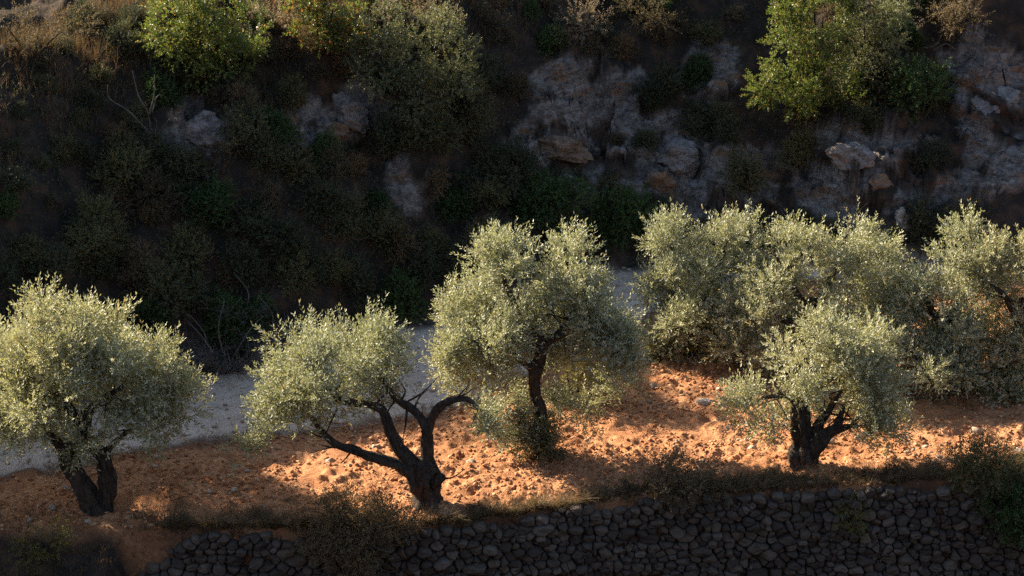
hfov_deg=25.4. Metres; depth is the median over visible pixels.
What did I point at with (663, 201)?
scrub bush
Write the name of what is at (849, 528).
wall weed
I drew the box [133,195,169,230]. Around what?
dry bush
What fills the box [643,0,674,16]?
scrub bush
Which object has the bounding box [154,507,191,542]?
dry bush
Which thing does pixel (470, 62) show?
scrub bush
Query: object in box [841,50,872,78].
scrub bush
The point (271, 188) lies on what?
dry bush
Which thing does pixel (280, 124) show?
scrub bush
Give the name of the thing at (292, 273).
scrub bush
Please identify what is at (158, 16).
dry bush
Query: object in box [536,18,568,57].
scrub bush
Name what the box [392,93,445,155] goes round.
scrub bush
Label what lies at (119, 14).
scrub bush
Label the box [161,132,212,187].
scrub bush
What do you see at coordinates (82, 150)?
scrub bush
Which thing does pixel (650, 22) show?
dry shrub
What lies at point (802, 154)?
scrub bush
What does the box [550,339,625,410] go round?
yellow green shrub
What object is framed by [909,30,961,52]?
dead shrub
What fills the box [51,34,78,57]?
scrub bush
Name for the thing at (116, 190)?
dry bush
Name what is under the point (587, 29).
dry shrub
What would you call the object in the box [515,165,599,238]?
dark green shrub
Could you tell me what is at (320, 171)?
dead shrub
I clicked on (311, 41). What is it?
dry bush
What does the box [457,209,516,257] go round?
scrub bush
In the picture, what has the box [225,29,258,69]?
scrub bush
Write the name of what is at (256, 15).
scrub bush
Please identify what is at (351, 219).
scrub bush
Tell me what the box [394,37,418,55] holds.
scrub bush
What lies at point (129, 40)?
scrub bush
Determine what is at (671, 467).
brown shrub
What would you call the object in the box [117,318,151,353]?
scrub bush
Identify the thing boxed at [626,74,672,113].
scrub bush
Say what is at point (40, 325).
scrub bush
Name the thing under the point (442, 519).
edge grass
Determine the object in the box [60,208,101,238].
scrub bush
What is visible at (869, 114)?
scrub bush
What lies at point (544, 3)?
dry bush
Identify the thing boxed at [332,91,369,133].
boulder
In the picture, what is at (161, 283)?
scrub bush
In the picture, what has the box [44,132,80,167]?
scrub bush
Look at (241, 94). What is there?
dry bush
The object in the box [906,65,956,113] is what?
scrub bush
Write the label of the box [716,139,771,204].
scrub bush
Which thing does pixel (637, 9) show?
scrub bush
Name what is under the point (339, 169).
dry bush
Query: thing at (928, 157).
scrub bush
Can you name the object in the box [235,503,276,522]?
dry bush
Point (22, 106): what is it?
scrub bush
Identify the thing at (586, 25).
dry bush
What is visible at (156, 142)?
scrub bush
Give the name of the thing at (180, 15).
scrub bush
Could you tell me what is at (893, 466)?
dry bush
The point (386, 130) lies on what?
scrub bush
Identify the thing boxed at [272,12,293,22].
dry bush
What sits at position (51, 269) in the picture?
scrub bush
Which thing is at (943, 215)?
scrub bush
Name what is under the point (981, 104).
boulder
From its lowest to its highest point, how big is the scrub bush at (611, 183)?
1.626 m
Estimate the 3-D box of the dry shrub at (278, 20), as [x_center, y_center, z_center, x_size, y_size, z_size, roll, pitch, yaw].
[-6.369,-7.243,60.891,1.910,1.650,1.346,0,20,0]
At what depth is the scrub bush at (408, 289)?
59.64 m
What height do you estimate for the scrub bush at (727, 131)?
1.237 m
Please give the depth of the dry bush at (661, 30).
65.33 m
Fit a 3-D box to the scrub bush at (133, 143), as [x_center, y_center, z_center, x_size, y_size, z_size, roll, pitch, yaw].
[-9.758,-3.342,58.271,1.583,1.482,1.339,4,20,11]
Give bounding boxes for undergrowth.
[0,0,999,404]
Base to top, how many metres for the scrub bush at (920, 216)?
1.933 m
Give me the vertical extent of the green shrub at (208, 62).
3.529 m
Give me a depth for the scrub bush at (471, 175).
61.67 m
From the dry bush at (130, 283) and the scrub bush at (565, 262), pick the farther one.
the scrub bush at (565, 262)
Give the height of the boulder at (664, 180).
1.034 m
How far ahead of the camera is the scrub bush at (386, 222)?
60.17 m
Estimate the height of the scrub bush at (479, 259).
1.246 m
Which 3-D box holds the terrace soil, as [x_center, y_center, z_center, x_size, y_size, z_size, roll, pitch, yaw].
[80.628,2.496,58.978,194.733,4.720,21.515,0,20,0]
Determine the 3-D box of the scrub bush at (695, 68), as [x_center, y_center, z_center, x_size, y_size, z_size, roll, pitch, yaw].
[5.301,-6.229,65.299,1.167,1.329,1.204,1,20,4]
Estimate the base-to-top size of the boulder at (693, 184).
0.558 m
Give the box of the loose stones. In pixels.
[26,277,1022,522]
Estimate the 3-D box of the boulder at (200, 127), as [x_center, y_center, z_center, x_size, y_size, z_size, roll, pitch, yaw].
[-7.988,-4.134,59.371,1.159,1.092,0.900,0,20,0]
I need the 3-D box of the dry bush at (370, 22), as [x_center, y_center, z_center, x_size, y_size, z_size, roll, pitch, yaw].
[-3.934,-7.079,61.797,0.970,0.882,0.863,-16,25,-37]
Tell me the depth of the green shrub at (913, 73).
63.58 m
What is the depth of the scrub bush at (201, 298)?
57.31 m
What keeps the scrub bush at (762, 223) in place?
on the hillside
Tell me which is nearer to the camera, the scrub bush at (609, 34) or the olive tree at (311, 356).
the olive tree at (311, 356)
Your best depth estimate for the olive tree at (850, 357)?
51.10 m
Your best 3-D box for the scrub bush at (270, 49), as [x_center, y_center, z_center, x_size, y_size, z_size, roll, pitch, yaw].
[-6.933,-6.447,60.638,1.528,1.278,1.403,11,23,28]
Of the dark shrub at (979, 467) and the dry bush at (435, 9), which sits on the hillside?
the dry bush at (435, 9)
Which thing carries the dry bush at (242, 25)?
on the hillside
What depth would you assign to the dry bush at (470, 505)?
49.77 m
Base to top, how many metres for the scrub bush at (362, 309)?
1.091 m
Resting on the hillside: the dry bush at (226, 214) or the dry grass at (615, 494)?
the dry bush at (226, 214)
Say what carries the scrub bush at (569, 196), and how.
on the hillside
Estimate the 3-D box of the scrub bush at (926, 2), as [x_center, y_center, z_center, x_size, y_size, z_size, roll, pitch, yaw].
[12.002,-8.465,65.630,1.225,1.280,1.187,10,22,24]
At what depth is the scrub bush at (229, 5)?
61.57 m
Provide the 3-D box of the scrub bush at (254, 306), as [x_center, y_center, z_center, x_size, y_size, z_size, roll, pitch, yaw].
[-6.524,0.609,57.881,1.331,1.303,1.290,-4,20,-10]
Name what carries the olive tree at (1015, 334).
on the terrace soil
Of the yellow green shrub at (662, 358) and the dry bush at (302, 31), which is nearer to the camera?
the yellow green shrub at (662, 358)
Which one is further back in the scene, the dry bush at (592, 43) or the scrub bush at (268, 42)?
the dry bush at (592, 43)
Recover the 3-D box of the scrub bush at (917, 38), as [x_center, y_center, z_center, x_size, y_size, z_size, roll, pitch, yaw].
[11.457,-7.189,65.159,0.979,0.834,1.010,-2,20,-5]
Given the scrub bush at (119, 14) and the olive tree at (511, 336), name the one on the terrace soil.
the olive tree at (511, 336)
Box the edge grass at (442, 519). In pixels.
[152,443,1023,575]
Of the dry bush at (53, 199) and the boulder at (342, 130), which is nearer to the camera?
the dry bush at (53, 199)
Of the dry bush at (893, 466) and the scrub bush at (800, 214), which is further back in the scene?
the scrub bush at (800, 214)
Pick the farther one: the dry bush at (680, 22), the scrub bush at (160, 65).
the dry bush at (680, 22)
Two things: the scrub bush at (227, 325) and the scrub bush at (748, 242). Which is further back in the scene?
the scrub bush at (748, 242)
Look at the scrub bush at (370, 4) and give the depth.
61.98 m
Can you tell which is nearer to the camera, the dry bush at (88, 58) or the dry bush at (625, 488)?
the dry bush at (625, 488)
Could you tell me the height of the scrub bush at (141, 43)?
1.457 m
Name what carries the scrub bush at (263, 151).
on the hillside
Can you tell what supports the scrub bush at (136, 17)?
on the hillside
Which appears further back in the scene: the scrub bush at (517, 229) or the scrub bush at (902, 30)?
the scrub bush at (902, 30)
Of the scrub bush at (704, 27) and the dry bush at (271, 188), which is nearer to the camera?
the dry bush at (271, 188)
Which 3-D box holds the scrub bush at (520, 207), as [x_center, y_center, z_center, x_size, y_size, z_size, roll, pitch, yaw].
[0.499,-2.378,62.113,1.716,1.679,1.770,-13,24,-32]
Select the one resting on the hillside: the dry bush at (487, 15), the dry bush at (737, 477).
the dry bush at (487, 15)
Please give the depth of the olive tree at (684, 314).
56.67 m
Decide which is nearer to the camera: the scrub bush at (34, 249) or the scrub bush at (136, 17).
the scrub bush at (34, 249)
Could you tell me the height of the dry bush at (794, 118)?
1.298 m
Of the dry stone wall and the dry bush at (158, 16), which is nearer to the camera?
the dry stone wall
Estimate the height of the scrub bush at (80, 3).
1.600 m
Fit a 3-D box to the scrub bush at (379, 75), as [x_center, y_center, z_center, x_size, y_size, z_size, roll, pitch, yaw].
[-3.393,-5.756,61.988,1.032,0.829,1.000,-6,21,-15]
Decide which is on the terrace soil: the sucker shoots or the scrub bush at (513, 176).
the sucker shoots
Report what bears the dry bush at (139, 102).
on the hillside
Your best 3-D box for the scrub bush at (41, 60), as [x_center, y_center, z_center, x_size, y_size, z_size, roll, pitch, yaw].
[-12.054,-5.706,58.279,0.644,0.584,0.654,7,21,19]
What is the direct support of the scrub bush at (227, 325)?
on the hillside
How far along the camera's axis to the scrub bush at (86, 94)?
58.18 m
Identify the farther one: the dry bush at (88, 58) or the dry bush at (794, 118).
the dry bush at (794, 118)
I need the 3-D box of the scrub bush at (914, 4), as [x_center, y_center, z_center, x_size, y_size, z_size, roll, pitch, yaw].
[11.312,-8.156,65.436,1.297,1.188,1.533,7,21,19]
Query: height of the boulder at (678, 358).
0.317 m
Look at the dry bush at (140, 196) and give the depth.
57.87 m
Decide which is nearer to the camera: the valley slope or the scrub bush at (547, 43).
the valley slope
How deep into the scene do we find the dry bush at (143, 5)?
61.06 m
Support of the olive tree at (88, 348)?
on the terrace soil
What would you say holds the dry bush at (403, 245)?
on the hillside
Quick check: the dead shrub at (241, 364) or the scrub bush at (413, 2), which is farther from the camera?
the scrub bush at (413, 2)
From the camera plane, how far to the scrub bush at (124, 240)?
57.25 m
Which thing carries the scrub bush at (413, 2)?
on the hillside
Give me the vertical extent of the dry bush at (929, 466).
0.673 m
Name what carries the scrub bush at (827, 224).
on the hillside
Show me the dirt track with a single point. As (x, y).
(222, 414)
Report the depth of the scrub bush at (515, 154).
62.03 m
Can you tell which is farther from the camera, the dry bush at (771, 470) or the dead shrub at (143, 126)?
the dead shrub at (143, 126)
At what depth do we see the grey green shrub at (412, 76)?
60.36 m
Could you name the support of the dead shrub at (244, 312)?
on the hillside
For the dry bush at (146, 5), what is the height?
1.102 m
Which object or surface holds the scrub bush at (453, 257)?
on the hillside
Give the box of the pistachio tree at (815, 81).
[741,0,868,125]
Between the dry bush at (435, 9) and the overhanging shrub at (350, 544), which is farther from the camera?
the dry bush at (435, 9)
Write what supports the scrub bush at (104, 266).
on the hillside
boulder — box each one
[184,110,224,148]
[326,121,350,139]
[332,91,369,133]
[538,135,593,163]
[643,171,676,200]
[653,135,699,178]
[672,353,685,361]
[686,178,697,189]
[695,398,712,405]
[825,141,876,170]
[868,173,894,190]
[894,207,910,231]
[970,85,1020,123]
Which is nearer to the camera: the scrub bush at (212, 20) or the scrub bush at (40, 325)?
the scrub bush at (40, 325)
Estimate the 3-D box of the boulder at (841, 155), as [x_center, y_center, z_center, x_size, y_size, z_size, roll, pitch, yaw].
[9.450,-3.611,63.625,1.419,0.910,0.926,0,20,0]
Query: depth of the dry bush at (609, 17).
65.74 m
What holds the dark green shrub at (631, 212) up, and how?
on the hillside
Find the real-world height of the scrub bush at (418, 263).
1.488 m
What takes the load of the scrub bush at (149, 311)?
on the hillside
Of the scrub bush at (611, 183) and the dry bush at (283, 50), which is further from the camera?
the scrub bush at (611, 183)
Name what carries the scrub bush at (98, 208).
on the hillside
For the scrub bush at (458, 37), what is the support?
on the hillside
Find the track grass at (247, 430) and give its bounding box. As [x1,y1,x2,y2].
[15,258,731,474]
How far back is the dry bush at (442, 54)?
62.07 m
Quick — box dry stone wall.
[138,482,1023,575]
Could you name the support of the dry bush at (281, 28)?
on the hillside
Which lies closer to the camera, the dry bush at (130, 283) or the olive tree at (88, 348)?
the olive tree at (88, 348)
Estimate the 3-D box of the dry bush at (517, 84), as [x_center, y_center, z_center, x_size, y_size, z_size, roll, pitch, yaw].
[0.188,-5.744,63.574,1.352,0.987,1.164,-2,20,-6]
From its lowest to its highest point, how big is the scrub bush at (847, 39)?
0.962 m
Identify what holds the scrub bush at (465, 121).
on the hillside
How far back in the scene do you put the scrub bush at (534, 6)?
64.49 m
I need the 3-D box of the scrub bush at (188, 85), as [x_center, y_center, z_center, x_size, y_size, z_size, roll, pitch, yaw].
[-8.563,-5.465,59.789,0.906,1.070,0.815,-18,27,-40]
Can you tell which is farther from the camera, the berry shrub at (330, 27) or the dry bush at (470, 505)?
the berry shrub at (330, 27)
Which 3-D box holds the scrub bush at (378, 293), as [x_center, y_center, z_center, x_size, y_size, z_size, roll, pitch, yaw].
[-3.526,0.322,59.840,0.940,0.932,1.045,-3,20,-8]
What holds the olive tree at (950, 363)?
on the terrace soil
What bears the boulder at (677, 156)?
on the hillside
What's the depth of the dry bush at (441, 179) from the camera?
61.27 m
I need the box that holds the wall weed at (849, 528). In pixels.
[831,485,874,543]
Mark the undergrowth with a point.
(372, 134)
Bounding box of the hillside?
[0,0,1023,409]
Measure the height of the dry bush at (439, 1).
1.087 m
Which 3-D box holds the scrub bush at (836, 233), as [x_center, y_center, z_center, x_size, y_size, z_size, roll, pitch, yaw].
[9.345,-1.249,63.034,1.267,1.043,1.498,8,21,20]
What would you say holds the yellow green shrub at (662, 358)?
on the terrace soil
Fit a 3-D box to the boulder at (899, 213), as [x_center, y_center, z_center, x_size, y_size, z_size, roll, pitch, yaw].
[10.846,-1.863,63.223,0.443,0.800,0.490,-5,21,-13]
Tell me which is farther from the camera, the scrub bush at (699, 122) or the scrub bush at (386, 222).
the scrub bush at (699, 122)
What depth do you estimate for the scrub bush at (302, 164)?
59.33 m
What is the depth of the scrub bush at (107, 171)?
57.73 m
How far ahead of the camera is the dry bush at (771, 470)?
50.72 m
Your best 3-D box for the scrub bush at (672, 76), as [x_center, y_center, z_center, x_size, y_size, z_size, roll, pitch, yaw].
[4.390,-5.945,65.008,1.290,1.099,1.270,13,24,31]
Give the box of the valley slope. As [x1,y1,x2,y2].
[0,539,130,575]
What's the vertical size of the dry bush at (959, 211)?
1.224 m
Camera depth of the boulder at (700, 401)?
54.97 m
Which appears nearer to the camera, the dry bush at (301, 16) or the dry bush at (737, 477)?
the dry bush at (737, 477)
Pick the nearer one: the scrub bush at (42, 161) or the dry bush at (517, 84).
the scrub bush at (42, 161)
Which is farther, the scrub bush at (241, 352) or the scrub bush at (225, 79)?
the scrub bush at (225, 79)
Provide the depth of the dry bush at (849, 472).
51.08 m
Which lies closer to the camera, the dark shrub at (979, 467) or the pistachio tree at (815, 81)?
the dark shrub at (979, 467)
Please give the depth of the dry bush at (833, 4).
65.40 m
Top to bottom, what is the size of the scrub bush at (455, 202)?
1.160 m
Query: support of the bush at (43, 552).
on the valley slope
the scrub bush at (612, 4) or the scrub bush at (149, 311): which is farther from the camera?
the scrub bush at (612, 4)
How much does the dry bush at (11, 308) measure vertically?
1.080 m
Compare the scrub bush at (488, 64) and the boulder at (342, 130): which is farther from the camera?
the scrub bush at (488, 64)
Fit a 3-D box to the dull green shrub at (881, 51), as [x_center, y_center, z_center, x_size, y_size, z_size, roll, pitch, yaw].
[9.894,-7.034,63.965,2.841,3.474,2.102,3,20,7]
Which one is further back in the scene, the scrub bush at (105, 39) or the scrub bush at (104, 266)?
the scrub bush at (105, 39)
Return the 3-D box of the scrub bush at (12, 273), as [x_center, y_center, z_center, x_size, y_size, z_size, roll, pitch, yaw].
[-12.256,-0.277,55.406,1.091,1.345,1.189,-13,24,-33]
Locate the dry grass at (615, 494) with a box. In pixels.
[0,447,1023,575]
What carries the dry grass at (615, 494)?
on the dry stone wall
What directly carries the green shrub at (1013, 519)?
in the dry stone wall
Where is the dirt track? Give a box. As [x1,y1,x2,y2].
[0,257,990,476]
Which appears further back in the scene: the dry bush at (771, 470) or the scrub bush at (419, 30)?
the scrub bush at (419, 30)
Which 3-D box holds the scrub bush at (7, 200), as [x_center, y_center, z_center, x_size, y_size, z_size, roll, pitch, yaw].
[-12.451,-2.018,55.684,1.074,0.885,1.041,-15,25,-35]
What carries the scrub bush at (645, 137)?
on the hillside
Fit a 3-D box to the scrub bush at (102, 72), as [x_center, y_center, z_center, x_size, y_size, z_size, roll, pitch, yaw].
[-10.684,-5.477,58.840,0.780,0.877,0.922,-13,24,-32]
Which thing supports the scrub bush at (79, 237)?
on the hillside
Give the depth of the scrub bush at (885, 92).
64.10 m
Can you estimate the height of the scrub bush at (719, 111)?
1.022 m
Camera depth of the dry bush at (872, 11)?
65.21 m
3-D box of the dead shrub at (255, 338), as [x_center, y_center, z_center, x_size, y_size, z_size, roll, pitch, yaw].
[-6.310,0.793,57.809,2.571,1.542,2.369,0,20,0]
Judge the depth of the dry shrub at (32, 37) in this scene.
57.69 m
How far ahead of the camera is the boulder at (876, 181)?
63.16 m
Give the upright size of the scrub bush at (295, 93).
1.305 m
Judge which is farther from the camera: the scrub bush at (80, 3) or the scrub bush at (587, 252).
the scrub bush at (587, 252)
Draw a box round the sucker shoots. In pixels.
[487,400,574,469]
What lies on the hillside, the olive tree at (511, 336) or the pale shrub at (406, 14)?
the pale shrub at (406, 14)
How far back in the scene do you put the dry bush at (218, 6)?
61.20 m
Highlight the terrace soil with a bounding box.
[0,266,1023,575]
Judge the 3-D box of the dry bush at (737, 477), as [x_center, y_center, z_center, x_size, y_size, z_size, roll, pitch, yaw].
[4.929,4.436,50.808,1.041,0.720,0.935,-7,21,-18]
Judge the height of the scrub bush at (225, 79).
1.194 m
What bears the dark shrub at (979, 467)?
on the terrace soil
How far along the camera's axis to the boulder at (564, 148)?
63.39 m
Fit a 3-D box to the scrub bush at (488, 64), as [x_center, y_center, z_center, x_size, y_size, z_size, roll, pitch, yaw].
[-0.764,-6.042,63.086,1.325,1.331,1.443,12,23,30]
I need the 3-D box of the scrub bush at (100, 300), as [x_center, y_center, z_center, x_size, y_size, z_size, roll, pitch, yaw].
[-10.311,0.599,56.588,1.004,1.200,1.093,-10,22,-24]
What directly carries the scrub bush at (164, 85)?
on the hillside
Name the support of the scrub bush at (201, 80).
on the hillside
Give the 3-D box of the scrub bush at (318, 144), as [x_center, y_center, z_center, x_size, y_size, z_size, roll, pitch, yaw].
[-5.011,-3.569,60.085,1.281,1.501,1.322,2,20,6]
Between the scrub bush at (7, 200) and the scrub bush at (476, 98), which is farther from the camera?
the scrub bush at (476, 98)
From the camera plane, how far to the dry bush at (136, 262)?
57.03 m
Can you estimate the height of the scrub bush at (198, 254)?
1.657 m
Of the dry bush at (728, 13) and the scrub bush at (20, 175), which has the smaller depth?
the scrub bush at (20, 175)
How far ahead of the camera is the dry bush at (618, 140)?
64.50 m
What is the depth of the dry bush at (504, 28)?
63.71 m
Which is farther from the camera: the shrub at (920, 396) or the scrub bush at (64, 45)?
the scrub bush at (64, 45)
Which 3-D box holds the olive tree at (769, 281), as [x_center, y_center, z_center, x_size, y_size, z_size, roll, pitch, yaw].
[7.403,0.475,56.049,5.937,5.349,4.979,0,20,0]
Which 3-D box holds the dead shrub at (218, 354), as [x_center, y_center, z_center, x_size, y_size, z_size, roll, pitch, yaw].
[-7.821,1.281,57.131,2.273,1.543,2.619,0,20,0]
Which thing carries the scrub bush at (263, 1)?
on the hillside
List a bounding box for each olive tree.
[0,270,218,516]
[205,290,521,514]
[418,210,661,459]
[625,196,775,367]
[692,195,940,390]
[705,290,925,471]
[868,198,1023,405]
[952,219,1023,410]
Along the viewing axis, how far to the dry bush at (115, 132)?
58.25 m
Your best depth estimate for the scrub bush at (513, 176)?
61.79 m
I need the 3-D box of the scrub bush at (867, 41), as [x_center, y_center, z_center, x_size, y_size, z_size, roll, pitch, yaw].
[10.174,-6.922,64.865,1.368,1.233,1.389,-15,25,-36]
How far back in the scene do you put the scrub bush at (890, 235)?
62.62 m
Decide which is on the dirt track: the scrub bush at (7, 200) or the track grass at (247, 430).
the track grass at (247, 430)
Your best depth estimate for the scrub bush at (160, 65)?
59.30 m
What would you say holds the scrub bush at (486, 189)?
on the hillside
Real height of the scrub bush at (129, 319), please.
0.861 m
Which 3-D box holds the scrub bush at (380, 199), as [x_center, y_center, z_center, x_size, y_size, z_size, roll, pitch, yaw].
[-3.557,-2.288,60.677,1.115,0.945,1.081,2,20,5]
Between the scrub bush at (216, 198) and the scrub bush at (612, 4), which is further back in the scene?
the scrub bush at (612, 4)
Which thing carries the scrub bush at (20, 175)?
on the hillside
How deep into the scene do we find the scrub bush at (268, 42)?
61.01 m
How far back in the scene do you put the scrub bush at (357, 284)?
59.45 m
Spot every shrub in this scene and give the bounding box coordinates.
[0,0,103,63]
[107,71,188,138]
[131,0,273,99]
[163,315,237,367]
[168,300,300,378]
[194,272,289,327]
[226,295,310,348]
[240,0,304,42]
[274,0,377,60]
[277,472,427,575]
[294,158,335,180]
[336,0,483,127]
[371,0,466,46]
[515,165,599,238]
[548,0,614,48]
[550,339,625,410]
[583,178,659,257]
[610,0,685,39]
[632,441,736,514]
[636,319,699,368]
[816,0,915,91]
[886,49,957,125]
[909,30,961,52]
[910,384,946,400]
[913,0,994,48]
[934,425,1023,505]
[975,467,1023,555]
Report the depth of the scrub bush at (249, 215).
58.36 m
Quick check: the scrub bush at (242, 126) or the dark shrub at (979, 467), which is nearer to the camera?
the dark shrub at (979, 467)
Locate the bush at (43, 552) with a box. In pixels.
[1,513,79,575]
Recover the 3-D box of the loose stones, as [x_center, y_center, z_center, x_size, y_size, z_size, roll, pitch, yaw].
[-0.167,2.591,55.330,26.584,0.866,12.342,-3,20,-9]
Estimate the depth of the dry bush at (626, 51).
64.96 m
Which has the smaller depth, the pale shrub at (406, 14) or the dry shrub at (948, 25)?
the pale shrub at (406, 14)
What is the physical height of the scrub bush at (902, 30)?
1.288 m
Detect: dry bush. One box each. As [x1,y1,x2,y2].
[0,290,32,328]
[43,191,64,210]
[83,52,94,62]
[92,177,136,224]
[96,1,117,27]
[97,119,141,148]
[116,235,168,288]
[117,275,144,296]
[122,163,183,219]
[132,0,152,18]
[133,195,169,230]
[134,94,158,119]
[140,0,178,13]
[143,0,176,23]
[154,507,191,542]
[204,0,225,17]
[207,202,245,229]
[215,77,259,113]
[223,18,246,33]
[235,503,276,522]
[249,177,289,213]
[266,36,295,66]
[269,18,291,34]
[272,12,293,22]
[290,24,325,54]
[292,23,312,41]
[294,6,317,25]
[315,139,358,187]
[341,149,372,180]
[358,9,383,40]
[384,219,427,271]
[417,0,448,24]
[417,0,452,11]
[417,165,454,202]
[423,41,458,70]
[460,493,491,514]
[471,0,494,26]
[485,8,519,47]
[501,67,543,100]
[538,0,564,10]
[571,13,598,31]
[582,31,604,59]
[597,10,618,26]
[601,131,628,148]
[608,28,640,62]
[610,472,646,506]
[646,17,677,40]
[667,8,690,39]
[718,469,748,497]
[720,1,749,24]
[750,460,789,493]
[778,96,820,134]
[826,2,845,14]
[834,467,866,484]
[866,3,883,17]
[880,456,918,484]
[919,457,951,476]
[946,191,987,226]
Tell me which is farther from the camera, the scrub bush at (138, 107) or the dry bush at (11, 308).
the scrub bush at (138, 107)
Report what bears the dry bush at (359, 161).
on the hillside
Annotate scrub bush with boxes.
[0,165,37,197]
[0,187,23,220]
[0,248,29,298]
[7,231,58,276]
[9,100,28,122]
[21,236,83,293]
[22,306,57,344]
[29,55,52,75]
[31,152,53,172]
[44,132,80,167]
[50,215,124,282]
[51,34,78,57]
[60,0,111,42]
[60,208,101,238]
[65,182,129,256]
[68,132,97,166]
[73,84,107,116]
[80,239,129,282]
[83,60,114,88]
[87,135,154,212]
[93,289,115,317]
[96,28,116,53]
[98,15,137,58]
[98,131,156,180]
[100,226,136,268]
[111,4,131,35]
[115,2,154,33]
[115,304,145,330]
[116,99,149,133]
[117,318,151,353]
[131,127,178,167]
[132,24,167,66]
[132,296,173,337]
[135,255,194,326]
[140,43,190,87]
[140,68,186,113]
[153,215,218,279]
[159,271,221,324]
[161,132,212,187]
[173,0,200,35]
[173,66,204,94]
[173,171,240,232]
[181,0,226,42]
[197,60,228,91]
[197,284,262,349]
[211,64,250,96]
[213,88,280,163]
[213,332,260,370]
[219,0,251,18]
[221,190,282,245]
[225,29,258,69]
[232,22,275,64]
[234,287,279,335]
[244,2,275,36]
[248,104,304,150]
[248,131,292,178]
[250,0,284,11]
[253,29,279,52]
[269,238,322,300]
[271,70,309,115]
[276,140,319,189]
[305,124,344,176]
[314,185,370,247]
[333,250,377,306]
[351,294,382,329]
[357,0,381,8]
[360,199,411,257]
[362,186,399,217]
[364,286,392,315]
[366,103,426,165]
[371,64,400,91]
[374,264,431,329]
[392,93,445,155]
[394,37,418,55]
[399,237,447,289]
[402,0,434,12]
[403,8,439,54]
[419,102,466,156]
[431,183,476,224]
[433,16,467,56]
[438,236,481,276]
[443,53,495,117]
[449,97,498,156]
[449,165,491,201]
[455,54,483,75]
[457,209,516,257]
[460,253,497,288]
[464,174,513,212]
[471,48,507,92]
[471,150,532,208]
[482,131,542,183]
[494,216,529,255]
[503,174,557,230]
[520,0,542,22]
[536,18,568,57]
[540,179,585,233]
[542,223,587,271]
[566,226,597,264]
[588,15,618,45]
[590,166,636,209]
[602,0,642,11]
[623,0,650,22]
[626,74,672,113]
[626,124,662,153]
[633,188,687,244]
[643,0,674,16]
[646,60,684,97]
[670,97,718,143]
[678,48,716,92]
[684,17,725,48]
[705,96,738,127]
[710,109,746,148]
[710,214,774,258]
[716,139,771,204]
[746,209,777,249]
[769,200,814,246]
[770,122,819,174]
[806,209,845,240]
[821,22,854,52]
[829,227,860,243]
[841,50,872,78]
[842,97,885,137]
[847,62,900,110]
[850,26,888,59]
[875,224,909,261]
[882,11,910,47]
[888,0,928,19]
[895,187,951,252]
[902,24,928,52]
[904,136,956,172]
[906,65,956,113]
[913,0,944,12]
[928,206,969,253]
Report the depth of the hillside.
63.53 m
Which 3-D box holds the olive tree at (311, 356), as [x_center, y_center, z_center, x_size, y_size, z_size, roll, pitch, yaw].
[-3.208,2.708,49.264,5.968,4.950,4.265,11,23,27]
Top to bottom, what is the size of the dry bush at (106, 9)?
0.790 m
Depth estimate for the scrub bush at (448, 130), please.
61.37 m

